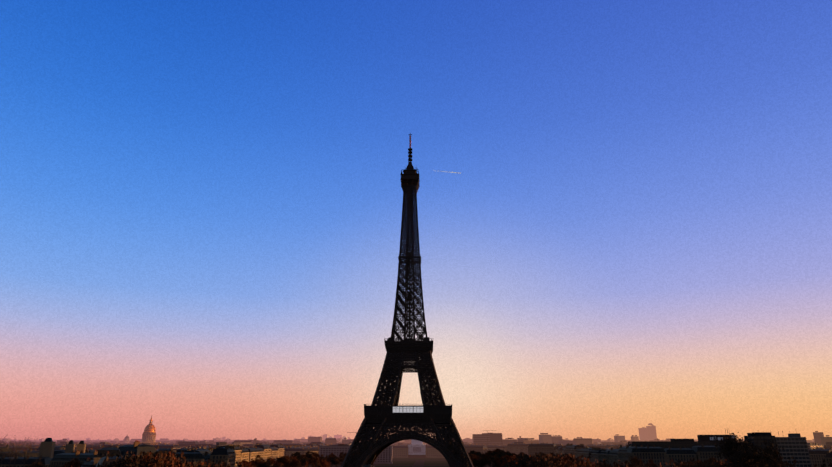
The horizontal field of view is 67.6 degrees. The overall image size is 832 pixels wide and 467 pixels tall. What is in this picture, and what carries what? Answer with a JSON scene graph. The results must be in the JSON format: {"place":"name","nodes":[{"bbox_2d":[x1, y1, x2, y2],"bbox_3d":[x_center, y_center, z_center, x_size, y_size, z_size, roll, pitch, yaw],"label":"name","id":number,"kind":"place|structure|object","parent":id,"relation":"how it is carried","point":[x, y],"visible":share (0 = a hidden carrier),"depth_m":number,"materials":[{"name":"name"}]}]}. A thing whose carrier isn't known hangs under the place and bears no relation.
{"place":"outdoors","nodes":[
{"label":"outdoors","id":0,"kind":"place"},
{"bbox_2d":[270,463,492,466],"bbox_3d":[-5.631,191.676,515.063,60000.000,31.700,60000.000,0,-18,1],"label":"ground","id":1,"kind":"structure","parent":0,"point":[340,465],"depth_m":890.06,"materials":[{"name":"black"}]},
{"bbox_2d":[0,434,16,466],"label":"tree","id":2,"kind":"object","parent":1,"relation":"on","point":[6,450],"visible":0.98,"depth_m":314.63,"materials":[{"name":"grey plant"}]},
{"bbox_2d":[4,440,20,466],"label":"tree","id":3,"kind":"object","parent":1,"relation":"on","point":[10,459],"visible":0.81,"depth_m":342.58,"materials":[{"name":"grey plant"}]},
{"bbox_2d":[7,437,31,466],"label":"tree","id":4,"kind":"object","parent":1,"relation":"on","point":[15,458],"visible":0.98,"depth_m":324.66,"materials":[{"name":"grey plant"}]},
{"bbox_2d":[13,437,35,466],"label":"tree","id":5,"kind":"object","parent":1,"relation":"on","point":[26,448],"visible":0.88,"depth_m":332.71,"materials":[{"name":"grey plant"}]},
{"bbox_2d":[25,460,46,466],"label":"tree","id":6,"kind":"object","parent":1,"relation":"on","point":[37,464],"visible":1,"depth_m":407.60,"materials":[{"name":"brown plant"}]},
{"bbox_2d":[61,457,82,466],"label":"tree","id":7,"kind":"object","parent":1,"relation":"on","point":[72,463],"visible":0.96,"depth_m":440.81,"materials":[{"name":"brown plant"}]},
{"bbox_2d":[101,454,122,466],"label":"tree","id":8,"kind":"object","parent":1,"relation":"on","point":[109,455],"visible":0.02,"depth_m":131.67,"materials":[{"name":"brown plant"}]},
{"bbox_2d":[88,450,142,466],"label":"tree","id":9,"kind":"object","parent":1,"relation":"on","point":[112,455],"visible":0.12,"depth_m":142.66,"materials":[{"name":"brown plant"}]},
{"bbox_2d":[123,434,129,442],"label":"distant building","id":10,"kind":"structure","parent":1,"relation":"on","point":[126,439],"depth_m":2769.70,"materials":[{"name":"stone"}]},
{"bbox_2d":[113,456,145,466],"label":"tree","id":11,"kind":"object","parent":1,"relation":"on","point":[127,465],"visible":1,"depth_m":117.87,"materials":[{"name":"brown plant"}]},
{"bbox_2d":[116,452,147,465],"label":"tree","id":12,"kind":"object","parent":1,"relation":"on","point":[146,456],"visible":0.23,"depth_m":122.20,"materials":[{"name":"brown plant"}]},
{"bbox_2d":[105,451,171,466],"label":"tree","id":13,"kind":"object","parent":1,"relation":"on","point":[127,460],"visible":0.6,"depth_m":121.03,"materials":[{"name":"brown plant"}]},
{"bbox_2d":[131,454,154,464],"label":"tree","id":14,"kind":"object","parent":1,"relation":"on","point":[143,460],"visible":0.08,"depth_m":122.50,"materials":[{"name":"brown plant"}]},
{"bbox_2d":[119,451,174,463],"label":"tree","id":15,"kind":"object","parent":1,"relation":"on","point":[145,454],"depth_m":134.01,"materials":[{"name":"brown plant"}]},
{"bbox_2d":[87,416,213,444],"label":"domed building","id":16,"kind":"structure","parent":1,"relation":"on","point":[149,434],"depth_m":1801.14,"materials":[{"name":"stone"}]},
{"bbox_2d":[139,453,176,466],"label":"tree","id":17,"kind":"object","parent":1,"relation":"on","point":[158,463],"visible":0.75,"depth_m":122.41,"materials":[{"name":"brown plant"}]},
{"bbox_2d":[155,452,193,466],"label":"tree","id":18,"kind":"object","parent":1,"relation":"on","point":[183,464],"visible":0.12,"depth_m":137.82,"materials":[{"name":"brown plant"}]},
{"bbox_2d":[164,451,189,466],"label":"tree","id":19,"kind":"object","parent":1,"relation":"on","point":[173,459],"visible":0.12,"depth_m":144.41,"materials":[{"name":"brown plant"}]},
{"bbox_2d":[202,461,241,466],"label":"tree","id":20,"kind":"object","parent":1,"relation":"on","point":[211,462],"visible":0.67,"depth_m":159.25,"materials":[{"name":"brown plant"}]},
{"bbox_2d":[206,460,252,466],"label":"tree","id":21,"kind":"object","parent":1,"relation":"on","point":[222,465],"visible":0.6,"depth_m":166.69,"materials":[{"name":"brown plant"}]},
{"bbox_2d":[237,460,251,466],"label":"tree","id":22,"kind":"object","parent":1,"relation":"on","point":[245,463],"visible":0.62,"depth_m":506.66,"materials":[{"name":"brown plant"}]},
{"bbox_2d":[250,455,264,466],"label":"tree","id":23,"kind":"object","parent":1,"relation":"on","point":[255,462],"visible":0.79,"depth_m":599.76,"materials":[{"name":"brown plant"}]},
{"bbox_2d":[270,457,277,465],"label":"tree","id":24,"kind":"object","parent":1,"relation":"on","point":[273,461],"visible":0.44,"depth_m":708.97,"materials":[{"name":"brown plant"}]},
{"bbox_2d":[275,455,292,466],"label":"tree","id":25,"kind":"object","parent":1,"relation":"on","point":[285,460],"visible":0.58,"depth_m":585.22,"materials":[{"name":"brown plant"}]},
{"bbox_2d":[283,459,301,466],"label":"tree","id":26,"kind":"object","parent":1,"relation":"on","point":[288,464],"visible":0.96,"depth_m":549.52,"materials":[{"name":"brown plant"}]},
{"bbox_2d":[291,452,301,458],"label":"tree","id":27,"kind":"object","parent":1,"relation":"on","point":[297,455],"visible":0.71,"depth_m":832.97,"materials":[{"name":"brown plant"}]},
{"bbox_2d":[299,458,306,466],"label":"tree","id":28,"kind":"object","parent":1,"relation":"on","point":[304,460],"visible":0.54,"depth_m":735.66,"materials":[{"name":"brown plant"}]},
{"bbox_2d":[307,454,320,466],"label":"tree","id":29,"kind":"object","parent":1,"relation":"on","point":[314,460],"visible":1,"depth_m":610.11,"materials":[{"name":"brown plant"}]},
{"bbox_2d":[320,460,331,466],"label":"tree","id":30,"kind":"object","parent":1,"relation":"on","point":[324,463],"visible":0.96,"depth_m":623.27,"materials":[{"name":"brown plant"}]},
{"bbox_2d":[328,457,334,466],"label":"tree","id":31,"kind":"object","parent":1,"relation":"on","point":[332,461],"visible":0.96,"depth_m":757.25,"materials":[{"name":"brown plant"}]},
{"bbox_2d":[341,133,473,466],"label":"tower","id":32,"kind":"structure","parent":1,"relation":"on","point":[381,420],"depth_m":520.47,"materials":[{"name":"black metal"}]},
{"bbox_2d":[393,407,422,412],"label":"glass railing","id":33,"kind":"object","parent":32,"relation":"attached to","point":[408,409],"visible":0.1,"depth_m":495.69,"materials":[{"name":"white glass"}]},
{"bbox_2d":[1,438,821,446],"bbox_3d":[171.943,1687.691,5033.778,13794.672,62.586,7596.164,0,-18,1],"label":"city blocks","id":34,"kind":"structure","parent":1,"relation":"on","point":[86,442],"depth_m":2879.89,"materials":[{"name":"stone"}]},
{"bbox_2d":[0,423,831,466],"bbox_3d":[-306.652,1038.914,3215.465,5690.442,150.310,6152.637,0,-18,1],"label":"buildings","id":35,"kind":"structure","parent":1,"relation":"on","point":[654,448],"depth_m":730.99,"materials":[{"name":"stone"}]},
{"bbox_2d":[0,442,831,466],"bbox_3d":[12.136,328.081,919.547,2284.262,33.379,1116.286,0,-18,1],"label":"city blocks","id":36,"kind":"structure","parent":1,"relation":"on","point":[818,454],"depth_m":541.67,"materials":[{"name":"stone"}]},
{"bbox_2d":[310,440,523,457],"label":"buildings","id":37,"kind":"structure","parent":1,"relation":"on","point":[416,449],"depth_m":1369.43,"materials":[{"name":"stone"}]},
{"bbox_2d":[373,460,483,466],"bbox_3d":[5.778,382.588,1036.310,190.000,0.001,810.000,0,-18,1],"label":"champ de mars walks","id":38,"kind":"structure","parent":1,"relation":"on","point":[418,463],"depth_m":926.57,"materials":[{"name":"brown"}]},
{"bbox_2d":[494,455,513,466],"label":"tree","id":39,"kind":"object","parent":1,"relation":"on","point":[499,463],"visible":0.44,"depth_m":530.52,"materials":[{"name":"brown plant"}]},
{"bbox_2d":[499,454,527,466],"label":"tree","id":40,"kind":"object","parent":1,"relation":"on","point":[526,455],"visible":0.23,"depth_m":138.80,"materials":[{"name":"brown plant"}]},
{"bbox_2d":[501,456,531,466],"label":"tree","id":41,"kind":"object","parent":1,"relation":"on","point":[522,461],"visible":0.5,"depth_m":131.84,"materials":[{"name":"brown plant"}]},
{"bbox_2d":[496,455,538,466],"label":"tree","id":42,"kind":"object","parent":1,"relation":"on","point":[516,460],"visible":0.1,"depth_m":135.95,"materials":[{"name":"brown plant"}]},
{"bbox_2d":[533,457,575,466],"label":"tree","id":43,"kind":"object","parent":1,"relation":"on","point":[545,463],"visible":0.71,"depth_m":111.45,"materials":[{"name":"brown plant"}]},
{"bbox_2d":[526,454,585,466],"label":"tree","id":44,"kind":"object","parent":1,"relation":"on","point":[532,464],"visible":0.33,"depth_m":116.42,"materials":[{"name":"brown plant"}]},
{"bbox_2d":[546,460,574,466],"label":"tree","id":45,"kind":"object","parent":1,"relation":"on","point":[559,464],"visible":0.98,"depth_m":104.55,"materials":[{"name":"brown plant"}]},
{"bbox_2d":[557,454,579,466],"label":"tree","id":46,"kind":"object","parent":1,"relation":"on","point":[569,462],"visible":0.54,"depth_m":112.88,"materials":[{"name":"brown plant"}]},
{"bbox_2d":[569,456,597,465],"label":"tree","id":47,"kind":"object","parent":1,"relation":"on","point":[587,460],"visible":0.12,"depth_m":136.64,"materials":[{"name":"brown plant"}]},
{"bbox_2d":[598,459,635,466],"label":"tree","id":48,"kind":"object","parent":1,"relation":"on","point":[625,462],"visible":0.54,"depth_m":139.28,"materials":[{"name":"brown plant"}]},
{"bbox_2d":[688,461,707,466],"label":"tree","id":49,"kind":"object","parent":1,"relation":"on","point":[701,464],"visible":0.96,"depth_m":85.90,"materials":[{"name":"brown plant"}]},
{"bbox_2d":[687,459,717,466],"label":"tree","id":50,"kind":"object","parent":1,"relation":"on","point":[709,464],"visible":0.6,"depth_m":85.27,"materials":[{"name":"brown plant"}]},
{"bbox_2d":[715,432,788,466],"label":"tree","id":51,"kind":"object","parent":1,"relation":"on","point":[739,454],"visible":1,"depth_m":87.06,"materials":[{"name":"green plant"}]},
{"bbox_2d":[375,458,449,466],"bbox_3d":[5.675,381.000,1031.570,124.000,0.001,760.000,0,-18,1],"label":"champ de mars lawns","id":52,"kind":"structure","parent":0,"point":[412,461],"depth_m":1056.89,"materials":[{"name":"green plant"}]},
{"bbox_2d":[0,0,831,439],"label":"sky","id":53,"kind":"structure","parent":0,"point":[201,201],"materials":[{"name":"blue"}]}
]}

